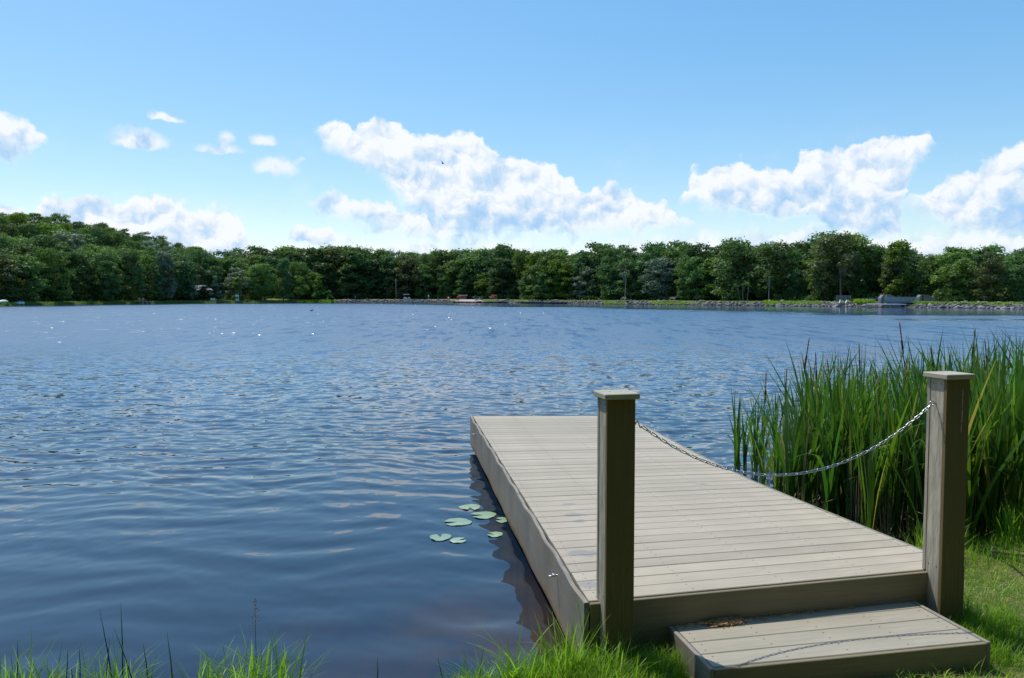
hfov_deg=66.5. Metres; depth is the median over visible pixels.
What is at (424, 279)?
broadleaf tree
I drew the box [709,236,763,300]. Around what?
broadleaf tree
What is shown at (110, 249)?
broadleaf tree
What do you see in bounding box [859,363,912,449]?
cattail plant
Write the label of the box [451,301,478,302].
floating dock
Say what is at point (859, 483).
cattail plant
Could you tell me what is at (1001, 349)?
cattail plant
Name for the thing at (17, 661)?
rush stem
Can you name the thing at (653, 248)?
broadleaf tree
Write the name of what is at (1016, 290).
broadleaf tree
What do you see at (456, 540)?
lily pad
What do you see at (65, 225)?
broadleaf tree
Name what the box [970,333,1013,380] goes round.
cattail plant
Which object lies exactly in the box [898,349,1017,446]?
cattail plant
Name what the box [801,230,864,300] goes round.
broadleaf tree
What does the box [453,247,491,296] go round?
broadleaf tree
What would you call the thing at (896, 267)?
broadleaf tree
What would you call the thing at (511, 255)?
broadleaf tree
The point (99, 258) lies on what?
broadleaf tree
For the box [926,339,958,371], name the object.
cattail plant
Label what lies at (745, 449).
cattail plant
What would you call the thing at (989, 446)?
cattail plant
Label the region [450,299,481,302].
boat ramp
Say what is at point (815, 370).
flowering cattail
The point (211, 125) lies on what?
sky
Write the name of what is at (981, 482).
cattail plant
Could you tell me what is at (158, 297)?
broadleaf tree
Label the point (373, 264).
broadleaf tree
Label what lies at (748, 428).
cattail plant
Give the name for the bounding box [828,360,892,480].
cattail plant
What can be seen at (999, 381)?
cattail plant
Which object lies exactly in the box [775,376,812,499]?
cattail plant
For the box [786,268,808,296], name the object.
broadleaf tree
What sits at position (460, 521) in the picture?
lily pad
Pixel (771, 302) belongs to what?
shore weeds
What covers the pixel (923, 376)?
cattail plant
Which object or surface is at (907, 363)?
cattail plant
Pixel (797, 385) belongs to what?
cattail plant
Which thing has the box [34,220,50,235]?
broadleaf tree
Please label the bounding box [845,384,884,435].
cattail plant
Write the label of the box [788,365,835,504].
cattail plant
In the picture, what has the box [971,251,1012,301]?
broadleaf tree
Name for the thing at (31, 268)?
broadleaf tree
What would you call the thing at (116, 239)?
broadleaf tree
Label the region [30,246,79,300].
broadleaf tree
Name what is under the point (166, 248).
broadleaf tree
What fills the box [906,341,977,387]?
cattail plant
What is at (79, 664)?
rush stem
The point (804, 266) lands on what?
broadleaf tree
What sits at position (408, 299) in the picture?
path
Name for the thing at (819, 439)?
cattail plant
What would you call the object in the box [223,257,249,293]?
broadleaf tree
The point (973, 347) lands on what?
flowering cattail
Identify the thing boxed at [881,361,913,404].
cattail plant
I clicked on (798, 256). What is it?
broadleaf tree
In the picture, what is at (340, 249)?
broadleaf tree
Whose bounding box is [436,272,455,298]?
broadleaf tree
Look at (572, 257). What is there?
broadleaf tree
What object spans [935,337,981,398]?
cattail plant
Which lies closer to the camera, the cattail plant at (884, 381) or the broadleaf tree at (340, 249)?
the cattail plant at (884, 381)
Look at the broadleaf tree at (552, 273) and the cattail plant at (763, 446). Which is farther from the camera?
the broadleaf tree at (552, 273)
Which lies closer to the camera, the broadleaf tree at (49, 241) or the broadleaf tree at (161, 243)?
the broadleaf tree at (49, 241)
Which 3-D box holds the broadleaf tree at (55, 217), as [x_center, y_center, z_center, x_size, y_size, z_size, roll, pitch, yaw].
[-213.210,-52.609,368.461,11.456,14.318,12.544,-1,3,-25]
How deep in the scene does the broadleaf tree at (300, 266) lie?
282.08 m
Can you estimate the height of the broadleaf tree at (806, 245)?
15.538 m
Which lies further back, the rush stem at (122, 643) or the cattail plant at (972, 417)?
the cattail plant at (972, 417)
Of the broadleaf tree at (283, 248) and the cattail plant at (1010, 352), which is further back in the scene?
the broadleaf tree at (283, 248)
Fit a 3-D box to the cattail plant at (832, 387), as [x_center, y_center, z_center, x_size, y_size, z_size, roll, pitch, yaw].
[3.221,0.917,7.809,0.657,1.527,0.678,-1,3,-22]
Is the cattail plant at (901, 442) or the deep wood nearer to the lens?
the cattail plant at (901, 442)
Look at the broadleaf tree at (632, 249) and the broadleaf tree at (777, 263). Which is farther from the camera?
the broadleaf tree at (632, 249)
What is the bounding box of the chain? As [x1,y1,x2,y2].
[635,401,935,475]
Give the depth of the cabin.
260.62 m
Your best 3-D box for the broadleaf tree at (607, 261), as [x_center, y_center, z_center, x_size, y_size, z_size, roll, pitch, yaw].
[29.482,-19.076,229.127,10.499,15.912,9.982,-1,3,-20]
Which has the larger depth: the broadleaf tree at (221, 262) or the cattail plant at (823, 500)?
the broadleaf tree at (221, 262)
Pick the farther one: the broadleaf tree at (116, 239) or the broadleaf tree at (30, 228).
the broadleaf tree at (116, 239)
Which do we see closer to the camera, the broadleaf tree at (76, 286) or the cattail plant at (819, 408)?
the cattail plant at (819, 408)
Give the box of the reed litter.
[752,414,1021,545]
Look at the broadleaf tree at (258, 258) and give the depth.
286.06 m
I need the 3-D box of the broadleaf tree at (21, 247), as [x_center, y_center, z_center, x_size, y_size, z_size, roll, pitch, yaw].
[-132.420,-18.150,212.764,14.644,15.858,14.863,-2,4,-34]
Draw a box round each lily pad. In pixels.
[430,534,450,540]
[445,518,471,525]
[450,537,465,542]
[459,504,479,509]
[471,511,495,518]
[487,531,502,536]
[496,517,507,522]
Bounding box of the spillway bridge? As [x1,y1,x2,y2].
[868,295,941,306]
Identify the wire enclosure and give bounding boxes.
[837,296,850,300]
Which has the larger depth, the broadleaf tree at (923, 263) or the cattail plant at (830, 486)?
the broadleaf tree at (923, 263)
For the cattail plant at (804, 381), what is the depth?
9.48 m
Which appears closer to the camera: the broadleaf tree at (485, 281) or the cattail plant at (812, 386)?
the cattail plant at (812, 386)
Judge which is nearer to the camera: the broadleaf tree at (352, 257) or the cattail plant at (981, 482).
the cattail plant at (981, 482)
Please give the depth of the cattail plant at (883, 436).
6.80 m
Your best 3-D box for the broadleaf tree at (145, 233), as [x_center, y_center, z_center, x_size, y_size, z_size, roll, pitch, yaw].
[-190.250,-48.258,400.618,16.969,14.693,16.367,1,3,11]
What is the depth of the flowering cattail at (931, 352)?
8.23 m
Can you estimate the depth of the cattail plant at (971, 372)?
7.17 m
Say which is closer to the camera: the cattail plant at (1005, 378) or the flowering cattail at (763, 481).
the cattail plant at (1005, 378)
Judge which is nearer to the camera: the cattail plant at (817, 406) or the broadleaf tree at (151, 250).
the cattail plant at (817, 406)
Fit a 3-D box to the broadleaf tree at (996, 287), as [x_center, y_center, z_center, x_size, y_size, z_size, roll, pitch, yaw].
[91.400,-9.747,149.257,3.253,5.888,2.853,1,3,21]
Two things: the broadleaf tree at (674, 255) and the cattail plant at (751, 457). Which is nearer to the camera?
the cattail plant at (751, 457)
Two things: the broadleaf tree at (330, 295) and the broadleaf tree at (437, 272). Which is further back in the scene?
the broadleaf tree at (437, 272)
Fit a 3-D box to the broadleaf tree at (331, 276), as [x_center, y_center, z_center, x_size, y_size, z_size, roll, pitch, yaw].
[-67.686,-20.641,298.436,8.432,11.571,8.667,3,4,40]
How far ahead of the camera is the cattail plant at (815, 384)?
8.24 m
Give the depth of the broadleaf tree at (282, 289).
271.41 m
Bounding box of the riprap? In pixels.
[333,299,739,305]
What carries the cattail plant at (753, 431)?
in the water
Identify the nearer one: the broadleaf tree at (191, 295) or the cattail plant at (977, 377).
the cattail plant at (977, 377)
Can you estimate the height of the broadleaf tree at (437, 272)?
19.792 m
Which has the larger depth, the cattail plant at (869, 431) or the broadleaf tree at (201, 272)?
the broadleaf tree at (201, 272)
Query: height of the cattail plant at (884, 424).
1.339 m
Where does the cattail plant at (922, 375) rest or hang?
in the water
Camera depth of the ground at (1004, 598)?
4.95 m
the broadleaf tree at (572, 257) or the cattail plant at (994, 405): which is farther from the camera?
the broadleaf tree at (572, 257)
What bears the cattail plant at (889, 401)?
in the water
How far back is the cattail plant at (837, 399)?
7.14 m
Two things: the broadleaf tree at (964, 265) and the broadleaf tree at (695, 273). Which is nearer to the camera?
the broadleaf tree at (964, 265)
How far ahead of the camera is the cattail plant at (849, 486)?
6.87 m
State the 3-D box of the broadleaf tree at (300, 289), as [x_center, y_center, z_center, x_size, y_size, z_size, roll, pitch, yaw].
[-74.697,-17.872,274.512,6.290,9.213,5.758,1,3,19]
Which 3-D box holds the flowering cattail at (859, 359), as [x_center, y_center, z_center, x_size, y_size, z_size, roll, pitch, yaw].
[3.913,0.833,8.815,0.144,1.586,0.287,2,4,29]
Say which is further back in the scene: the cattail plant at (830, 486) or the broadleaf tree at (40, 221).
the broadleaf tree at (40, 221)
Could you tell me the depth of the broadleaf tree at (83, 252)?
233.53 m
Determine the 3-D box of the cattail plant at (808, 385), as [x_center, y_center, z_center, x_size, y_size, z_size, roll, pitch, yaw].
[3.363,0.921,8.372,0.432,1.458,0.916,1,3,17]
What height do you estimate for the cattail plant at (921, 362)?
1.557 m
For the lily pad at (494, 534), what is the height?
0.014 m
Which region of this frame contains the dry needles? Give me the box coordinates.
[673,606,854,628]
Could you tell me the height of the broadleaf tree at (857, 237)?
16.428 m
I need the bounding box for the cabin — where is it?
[179,285,211,298]
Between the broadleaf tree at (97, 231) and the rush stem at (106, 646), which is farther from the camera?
the broadleaf tree at (97, 231)
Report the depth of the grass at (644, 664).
3.97 m
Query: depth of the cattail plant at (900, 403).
7.05 m
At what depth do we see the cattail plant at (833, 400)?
7.00 m
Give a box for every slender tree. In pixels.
[615,258,629,299]
[763,267,773,299]
[836,249,853,300]
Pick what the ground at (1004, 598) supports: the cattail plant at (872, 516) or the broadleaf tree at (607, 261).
the cattail plant at (872, 516)
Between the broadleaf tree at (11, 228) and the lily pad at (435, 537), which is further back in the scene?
the broadleaf tree at (11, 228)
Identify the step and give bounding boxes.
[668,601,990,677]
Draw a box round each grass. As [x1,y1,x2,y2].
[0,496,1023,677]
[204,598,287,677]
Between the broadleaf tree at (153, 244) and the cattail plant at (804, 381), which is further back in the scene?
the broadleaf tree at (153, 244)
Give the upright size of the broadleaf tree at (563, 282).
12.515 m
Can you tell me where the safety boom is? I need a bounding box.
[867,304,905,306]
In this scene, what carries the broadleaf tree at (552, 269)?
on the ground at (1004, 598)
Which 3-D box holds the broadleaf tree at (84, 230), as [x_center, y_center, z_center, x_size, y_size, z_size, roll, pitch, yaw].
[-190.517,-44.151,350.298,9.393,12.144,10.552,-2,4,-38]
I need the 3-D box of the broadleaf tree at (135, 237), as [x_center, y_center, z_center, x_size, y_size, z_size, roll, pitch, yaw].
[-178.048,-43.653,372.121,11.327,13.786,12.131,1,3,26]
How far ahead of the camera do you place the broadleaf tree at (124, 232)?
389.37 m
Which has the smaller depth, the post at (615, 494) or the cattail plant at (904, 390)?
the post at (615, 494)
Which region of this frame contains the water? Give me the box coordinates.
[0,302,1023,677]
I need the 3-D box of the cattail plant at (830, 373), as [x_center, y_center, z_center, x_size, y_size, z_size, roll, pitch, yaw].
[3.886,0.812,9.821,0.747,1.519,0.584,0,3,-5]
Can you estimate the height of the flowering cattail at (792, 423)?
1.676 m
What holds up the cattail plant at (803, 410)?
in the water
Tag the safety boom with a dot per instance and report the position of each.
(886, 304)
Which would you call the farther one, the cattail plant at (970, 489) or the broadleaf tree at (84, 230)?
the broadleaf tree at (84, 230)
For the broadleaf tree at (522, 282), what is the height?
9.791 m
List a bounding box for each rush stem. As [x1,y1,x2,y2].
[16,643,17,677]
[79,649,80,677]
[99,609,111,676]
[114,628,131,677]
[121,614,122,675]
[143,644,147,677]
[167,635,172,677]
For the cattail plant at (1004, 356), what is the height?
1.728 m
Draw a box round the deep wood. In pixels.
[0,236,1023,301]
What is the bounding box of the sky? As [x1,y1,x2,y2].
[0,0,1023,265]
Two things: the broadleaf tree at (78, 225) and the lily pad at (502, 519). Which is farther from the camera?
the broadleaf tree at (78, 225)
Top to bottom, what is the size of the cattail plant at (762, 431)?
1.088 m
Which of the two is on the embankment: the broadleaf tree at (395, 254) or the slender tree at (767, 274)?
the slender tree at (767, 274)
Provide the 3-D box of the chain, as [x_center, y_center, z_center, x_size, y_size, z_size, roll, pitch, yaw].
[1.521,0.559,4.287,1.893,0.390,0.032,-1,3,-13]
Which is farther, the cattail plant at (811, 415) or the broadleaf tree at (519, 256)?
the broadleaf tree at (519, 256)
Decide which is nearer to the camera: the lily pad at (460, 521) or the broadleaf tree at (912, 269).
the lily pad at (460, 521)
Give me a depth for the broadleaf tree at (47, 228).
311.83 m
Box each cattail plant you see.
[709,391,760,464]
[723,375,792,434]
[729,401,768,462]
[730,399,778,470]
[731,389,745,469]
[734,390,766,471]
[737,398,791,487]
[741,386,759,469]
[742,371,858,490]
[745,370,819,492]
[747,373,854,409]
[747,388,784,472]
[750,391,810,497]
[751,397,777,466]
[758,379,799,491]
[763,339,826,415]
[764,365,853,513]
[765,353,840,413]
[766,369,817,496]
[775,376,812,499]
[779,378,876,465]
[782,383,803,462]
[786,387,843,503]
[787,350,879,507]
[788,348,860,407]
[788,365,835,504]
[789,355,860,425]
[790,351,828,409]
[790,377,830,504]
[792,359,868,512]
[793,394,875,520]
[796,362,822,408]
[800,354,837,391]
[803,372,838,405]
[804,368,868,517]
[805,356,850,412]
[805,386,881,507]
[807,394,828,451]
[809,362,854,409]
[811,367,913,435]
[814,348,865,418]
[815,377,830,444]
[816,348,876,513]
[818,376,912,449]
[820,347,877,444]
[824,375,884,461]
[825,356,909,452]
[826,360,917,425]
[826,406,860,522]
[827,336,920,415]
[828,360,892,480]
[833,343,862,399]
[836,356,868,403]
[837,357,884,401]
[837,376,902,528]
[839,407,886,491]
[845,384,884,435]
[845,422,925,490]
[846,383,923,534]
[847,346,890,402]
[849,410,902,525]
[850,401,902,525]
[853,372,923,537]
[853,390,919,535]
[854,350,956,437]
[854,359,889,406]
[857,366,884,426]
[857,373,902,455]
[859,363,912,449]
[859,381,911,529]
[860,356,900,398]
[865,364,942,545]
[868,362,918,411]
[870,334,938,394]
[871,337,938,385]
[873,357,924,538]
[874,382,921,422]
[875,337,933,404]
[877,392,918,530]
[877,402,925,538]
[880,374,917,446]
[881,332,918,402]
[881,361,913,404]
[881,365,1017,535]
[884,345,933,392]
[885,366,925,472]
[887,356,922,523]
[887,387,925,538]
[888,347,1019,541]
[893,378,924,467]
[894,365,925,525]
[895,336,934,375]
[896,360,997,460]
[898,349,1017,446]
[899,347,947,387]
[900,339,1010,456]
[900,393,1017,455]
[901,407,1016,532]
[902,345,1022,471]
[904,357,970,411]
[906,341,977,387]
[907,334,1023,418]
[907,350,939,416]
[908,370,979,441]
[912,380,979,448]
[917,336,942,367]
[917,368,1021,536]
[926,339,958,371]
[926,344,971,367]
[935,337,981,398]
[940,330,995,390]
[943,358,1023,547]
[949,349,1003,440]
[950,344,997,411]
[953,330,999,386]
[956,340,999,387]
[958,321,1023,430]
[958,361,1017,522]
[959,340,990,372]
[963,358,1012,447]
[965,354,1016,496]
[967,364,1020,544]
[969,330,1005,374]
[969,366,1008,501]
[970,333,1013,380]
[970,358,1023,539]
[972,440,980,465]
[975,354,1021,476]
[977,364,1023,537]
[979,361,1023,526]
[981,381,1021,438]
[983,347,1010,414]
[988,351,1023,398]
[990,330,1011,368]
[993,338,1006,383]
[995,346,1023,537]
[998,342,1023,416]
[999,327,1023,527]
[1001,332,1023,369]
[1017,336,1021,412]
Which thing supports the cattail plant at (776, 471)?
in the water
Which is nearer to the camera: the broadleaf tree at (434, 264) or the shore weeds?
the shore weeds
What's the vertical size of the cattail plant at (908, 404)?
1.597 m
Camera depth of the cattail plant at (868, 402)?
6.96 m
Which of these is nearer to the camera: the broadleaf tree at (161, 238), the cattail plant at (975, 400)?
the cattail plant at (975, 400)
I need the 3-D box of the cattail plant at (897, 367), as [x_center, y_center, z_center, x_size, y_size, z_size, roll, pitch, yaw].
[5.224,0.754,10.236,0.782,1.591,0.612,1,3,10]
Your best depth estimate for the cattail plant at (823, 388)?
7.92 m
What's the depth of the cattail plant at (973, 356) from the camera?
10.22 m
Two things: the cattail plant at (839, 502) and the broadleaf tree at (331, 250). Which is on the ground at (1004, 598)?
the broadleaf tree at (331, 250)
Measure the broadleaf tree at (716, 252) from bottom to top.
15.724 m
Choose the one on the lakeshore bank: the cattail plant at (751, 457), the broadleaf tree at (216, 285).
the broadleaf tree at (216, 285)
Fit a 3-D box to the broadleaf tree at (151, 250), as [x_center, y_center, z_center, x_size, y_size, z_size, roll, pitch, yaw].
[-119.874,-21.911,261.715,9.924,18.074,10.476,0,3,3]
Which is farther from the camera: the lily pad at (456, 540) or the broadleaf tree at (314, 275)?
the broadleaf tree at (314, 275)
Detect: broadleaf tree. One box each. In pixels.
[0,214,10,234]
[0,223,22,237]
[0,233,20,293]
[0,233,37,286]
[0,250,26,300]
[0,254,49,299]
[4,244,55,296]
[5,211,29,238]
[14,223,41,242]
[27,232,74,294]
[28,212,47,224]
[29,222,69,241]
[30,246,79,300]
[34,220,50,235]
[48,213,71,234]
[53,231,89,250]
[55,249,92,293]
[57,222,72,231]
[65,251,95,298]
[68,229,88,242]
[70,221,84,239]
[71,233,97,248]
[78,227,93,238]
[79,251,124,298]
[80,243,100,291]
[84,247,121,294]
[87,222,109,244]
[88,227,112,246]
[90,245,114,253]
[91,259,120,301]
[103,254,131,293]
[105,227,125,248]
[106,230,131,249]
[115,246,154,293]
[117,240,147,250]
[118,249,148,300]
[119,228,130,243]
[126,233,147,248]
[130,254,167,298]
[133,231,152,244]
[139,240,159,255]
[143,246,160,289]
[146,252,201,299]
[148,235,167,248]
[152,250,177,300]
[154,240,172,250]
[154,271,165,300]
[158,245,176,252]
[162,249,180,289]
[166,247,201,277]
[173,242,185,248]
[178,254,199,281]
[183,262,207,299]
[184,246,206,252]
[187,247,221,290]
[189,284,198,298]
[199,265,225,298]
[204,257,229,295]
[208,275,222,296]
[212,249,245,294]
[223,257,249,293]
[224,267,249,299]
[230,276,241,299]
[235,257,251,293]
[242,261,278,299]
[245,254,268,295]
[258,250,291,295]
[272,245,301,290]
[273,257,293,299]
[276,278,288,297]
[279,250,308,295]
[282,259,315,299]
[287,247,334,296]
[289,275,309,300]
[298,247,311,255]
[299,243,349,295]
[305,272,326,299]
[311,275,324,300]
[323,245,360,294]
[325,290,333,299]
[326,270,346,297]
[333,250,375,298]
[342,244,375,294]
[355,258,387,297]
[367,248,391,294]
[376,249,404,298]
[378,254,401,298]
[385,254,427,297]
[394,252,420,297]
[395,250,420,293]
[411,253,437,294]
[412,264,435,298]
[425,248,457,295]
[428,250,446,294]
[432,248,474,296]
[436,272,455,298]
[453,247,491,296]
[453,279,466,296]
[455,271,480,298]
[473,273,501,299]
[474,248,497,295]
[477,243,522,296]
[485,257,518,297]
[496,247,522,292]
[511,250,532,296]
[518,273,534,298]
[521,249,547,295]
[522,249,568,299]
[531,275,558,297]
[539,251,573,299]
[540,253,570,298]
[550,248,568,261]
[554,261,583,299]
[565,254,578,296]
[569,266,600,298]
[571,240,606,295]
[583,243,634,295]
[595,246,624,297]
[607,258,653,299]
[610,244,637,290]
[615,250,644,297]
[630,240,675,296]
[638,256,679,298]
[655,240,698,295]
[655,242,698,279]
[673,254,697,300]
[677,242,715,295]
[683,255,711,300]
[692,250,713,294]
[698,256,724,298]
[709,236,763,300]
[710,242,731,290]
[716,253,753,297]
[742,239,800,298]
[761,247,780,297]
[774,252,806,294]
[784,241,811,293]
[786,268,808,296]
[799,230,859,292]
[800,244,837,294]
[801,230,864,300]
[807,266,820,300]
[815,262,845,300]
[823,231,872,294]
[850,243,889,293]
[851,262,868,298]
[869,246,925,293]
[877,239,916,299]
[878,247,928,293]
[878,257,905,296]
[913,270,936,296]
[916,254,940,295]
[926,253,953,293]
[930,250,980,301]
[931,246,980,295]
[947,269,968,299]
[961,242,1009,291]
[968,247,999,291]
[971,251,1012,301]
[983,273,999,300]
[994,253,1023,299]
[1003,263,1023,300]
[1004,250,1023,293]
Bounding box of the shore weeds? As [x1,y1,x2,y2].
[0,298,1023,305]
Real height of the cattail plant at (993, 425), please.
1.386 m
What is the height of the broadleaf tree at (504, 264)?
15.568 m
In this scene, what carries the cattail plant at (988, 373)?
in the water
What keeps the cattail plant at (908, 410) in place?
in the water
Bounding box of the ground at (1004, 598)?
[308,298,1023,677]
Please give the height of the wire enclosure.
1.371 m
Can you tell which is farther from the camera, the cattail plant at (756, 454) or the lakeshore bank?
the lakeshore bank
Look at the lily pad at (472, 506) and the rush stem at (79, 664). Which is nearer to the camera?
the rush stem at (79, 664)
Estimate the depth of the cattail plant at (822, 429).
7.38 m
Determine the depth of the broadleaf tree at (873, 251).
177.00 m
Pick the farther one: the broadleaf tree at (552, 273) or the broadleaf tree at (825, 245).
the broadleaf tree at (552, 273)
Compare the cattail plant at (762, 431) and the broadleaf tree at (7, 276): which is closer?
the cattail plant at (762, 431)
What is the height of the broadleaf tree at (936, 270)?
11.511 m
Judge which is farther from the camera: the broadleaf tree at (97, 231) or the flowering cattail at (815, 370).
the broadleaf tree at (97, 231)
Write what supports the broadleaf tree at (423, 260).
on the ground at (1004, 598)
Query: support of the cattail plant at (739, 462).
in the water
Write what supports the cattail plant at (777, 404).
in the water
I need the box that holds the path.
[342,299,505,299]
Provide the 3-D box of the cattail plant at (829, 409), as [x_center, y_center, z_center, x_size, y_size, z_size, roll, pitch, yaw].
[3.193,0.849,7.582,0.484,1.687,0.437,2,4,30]
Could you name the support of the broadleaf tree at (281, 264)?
on the lakeshore bank
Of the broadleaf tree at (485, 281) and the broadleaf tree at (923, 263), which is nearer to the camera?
the broadleaf tree at (923, 263)
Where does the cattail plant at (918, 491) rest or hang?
in the water
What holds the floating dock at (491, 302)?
on the water
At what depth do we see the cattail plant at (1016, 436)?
6.34 m
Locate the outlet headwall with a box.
[832,300,846,306]
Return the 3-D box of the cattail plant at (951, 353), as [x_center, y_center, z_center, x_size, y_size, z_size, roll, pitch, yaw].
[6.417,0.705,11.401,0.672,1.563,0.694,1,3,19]
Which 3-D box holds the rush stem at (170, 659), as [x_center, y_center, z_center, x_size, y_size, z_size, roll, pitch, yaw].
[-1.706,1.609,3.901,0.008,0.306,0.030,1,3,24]
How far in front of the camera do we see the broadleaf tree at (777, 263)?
196.17 m
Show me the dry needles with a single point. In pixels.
(724, 621)
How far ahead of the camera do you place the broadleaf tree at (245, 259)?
291.88 m
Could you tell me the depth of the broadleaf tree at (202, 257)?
271.33 m
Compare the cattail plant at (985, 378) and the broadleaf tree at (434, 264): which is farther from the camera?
the broadleaf tree at (434, 264)
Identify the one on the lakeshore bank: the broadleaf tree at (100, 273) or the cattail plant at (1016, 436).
the broadleaf tree at (100, 273)
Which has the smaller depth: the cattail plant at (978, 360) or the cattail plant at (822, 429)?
the cattail plant at (822, 429)
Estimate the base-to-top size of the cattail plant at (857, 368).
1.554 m
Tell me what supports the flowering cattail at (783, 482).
on the water
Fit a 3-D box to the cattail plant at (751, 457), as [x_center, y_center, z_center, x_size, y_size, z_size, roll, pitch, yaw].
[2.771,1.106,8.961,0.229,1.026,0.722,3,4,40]
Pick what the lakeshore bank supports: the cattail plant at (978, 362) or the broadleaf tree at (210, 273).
the broadleaf tree at (210, 273)
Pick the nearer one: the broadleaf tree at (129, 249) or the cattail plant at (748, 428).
the cattail plant at (748, 428)
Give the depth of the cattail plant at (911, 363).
9.34 m
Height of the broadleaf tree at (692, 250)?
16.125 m
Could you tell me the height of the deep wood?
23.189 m
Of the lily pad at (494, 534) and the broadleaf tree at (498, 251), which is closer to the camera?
the lily pad at (494, 534)
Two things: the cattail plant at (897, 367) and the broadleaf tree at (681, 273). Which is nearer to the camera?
the cattail plant at (897, 367)
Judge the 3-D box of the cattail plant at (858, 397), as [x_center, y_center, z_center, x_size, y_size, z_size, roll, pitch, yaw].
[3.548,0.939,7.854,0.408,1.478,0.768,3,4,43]
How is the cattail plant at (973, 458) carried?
in the water
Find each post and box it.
[593,389,639,662]
[922,371,974,624]
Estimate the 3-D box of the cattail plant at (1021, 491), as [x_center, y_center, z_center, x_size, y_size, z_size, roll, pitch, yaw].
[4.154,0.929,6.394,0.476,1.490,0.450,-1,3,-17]
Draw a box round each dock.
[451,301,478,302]
[470,415,964,658]
[479,301,507,302]
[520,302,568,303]
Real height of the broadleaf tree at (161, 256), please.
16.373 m
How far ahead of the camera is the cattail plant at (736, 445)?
9.28 m
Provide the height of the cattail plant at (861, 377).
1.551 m
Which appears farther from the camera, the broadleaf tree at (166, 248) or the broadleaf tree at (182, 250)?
the broadleaf tree at (166, 248)
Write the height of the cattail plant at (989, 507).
1.654 m
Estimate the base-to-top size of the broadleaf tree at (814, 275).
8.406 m
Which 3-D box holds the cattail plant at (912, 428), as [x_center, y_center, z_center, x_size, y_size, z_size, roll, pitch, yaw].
[3.529,0.969,6.422,0.451,1.574,1.076,-3,4,-40]
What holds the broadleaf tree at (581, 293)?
on the ground at (1004, 598)
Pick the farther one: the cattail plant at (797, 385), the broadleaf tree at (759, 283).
the broadleaf tree at (759, 283)
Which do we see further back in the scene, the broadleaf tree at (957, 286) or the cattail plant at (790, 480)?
the broadleaf tree at (957, 286)
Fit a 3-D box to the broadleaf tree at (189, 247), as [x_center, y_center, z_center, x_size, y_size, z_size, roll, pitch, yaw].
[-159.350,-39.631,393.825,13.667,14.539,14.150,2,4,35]
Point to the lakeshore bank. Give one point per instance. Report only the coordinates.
(272, 300)
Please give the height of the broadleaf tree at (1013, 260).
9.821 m
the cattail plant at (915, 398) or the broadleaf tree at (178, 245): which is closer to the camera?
the cattail plant at (915, 398)
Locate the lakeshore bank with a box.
[0,298,328,305]
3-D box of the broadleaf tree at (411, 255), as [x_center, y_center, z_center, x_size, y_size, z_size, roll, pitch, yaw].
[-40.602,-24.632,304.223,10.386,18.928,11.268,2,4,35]
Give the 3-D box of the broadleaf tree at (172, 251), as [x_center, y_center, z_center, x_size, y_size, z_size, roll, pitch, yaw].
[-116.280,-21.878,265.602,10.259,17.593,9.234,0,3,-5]
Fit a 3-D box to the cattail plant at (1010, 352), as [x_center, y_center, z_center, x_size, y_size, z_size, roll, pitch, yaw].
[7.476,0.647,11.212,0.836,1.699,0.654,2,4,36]
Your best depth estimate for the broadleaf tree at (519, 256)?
274.18 m
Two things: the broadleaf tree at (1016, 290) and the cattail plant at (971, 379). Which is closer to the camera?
the cattail plant at (971, 379)
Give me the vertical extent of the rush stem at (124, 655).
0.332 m
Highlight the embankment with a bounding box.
[310,299,1023,308]
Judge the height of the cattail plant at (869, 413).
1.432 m
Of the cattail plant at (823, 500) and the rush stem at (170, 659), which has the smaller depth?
the rush stem at (170, 659)
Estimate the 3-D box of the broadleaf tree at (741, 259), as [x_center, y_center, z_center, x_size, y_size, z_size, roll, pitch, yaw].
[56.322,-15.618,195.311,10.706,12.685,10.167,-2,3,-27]
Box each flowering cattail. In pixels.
[748,374,781,485]
[767,367,786,492]
[786,337,809,485]
[794,352,816,411]
[858,345,860,372]
[899,322,918,409]
[930,346,934,370]
[970,328,975,371]
[984,339,986,367]
[1007,347,1010,380]
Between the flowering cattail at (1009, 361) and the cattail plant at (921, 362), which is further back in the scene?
the cattail plant at (921, 362)
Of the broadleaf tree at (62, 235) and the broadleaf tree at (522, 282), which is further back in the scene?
the broadleaf tree at (62, 235)
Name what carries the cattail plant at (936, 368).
in the water
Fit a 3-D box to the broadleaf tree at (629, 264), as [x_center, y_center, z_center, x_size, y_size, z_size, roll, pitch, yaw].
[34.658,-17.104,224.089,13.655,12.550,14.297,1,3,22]
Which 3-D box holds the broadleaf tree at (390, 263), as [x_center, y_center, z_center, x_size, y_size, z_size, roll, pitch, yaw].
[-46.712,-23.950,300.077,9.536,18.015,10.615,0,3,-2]
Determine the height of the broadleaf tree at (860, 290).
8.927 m
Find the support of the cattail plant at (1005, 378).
in the water
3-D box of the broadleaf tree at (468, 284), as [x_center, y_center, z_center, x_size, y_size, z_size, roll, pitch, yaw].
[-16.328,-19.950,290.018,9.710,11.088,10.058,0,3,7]
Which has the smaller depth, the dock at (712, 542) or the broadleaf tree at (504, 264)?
the dock at (712, 542)
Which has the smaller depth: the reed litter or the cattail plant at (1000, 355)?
the reed litter
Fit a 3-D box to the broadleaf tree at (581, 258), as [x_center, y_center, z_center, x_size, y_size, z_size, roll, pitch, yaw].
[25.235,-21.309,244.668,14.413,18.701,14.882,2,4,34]
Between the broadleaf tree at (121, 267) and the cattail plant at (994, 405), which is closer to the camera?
the cattail plant at (994, 405)
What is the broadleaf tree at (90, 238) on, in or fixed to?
on the ground at (1004, 598)
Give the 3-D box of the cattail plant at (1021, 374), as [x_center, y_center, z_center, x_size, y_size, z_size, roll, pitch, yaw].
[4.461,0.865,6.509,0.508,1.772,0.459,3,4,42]

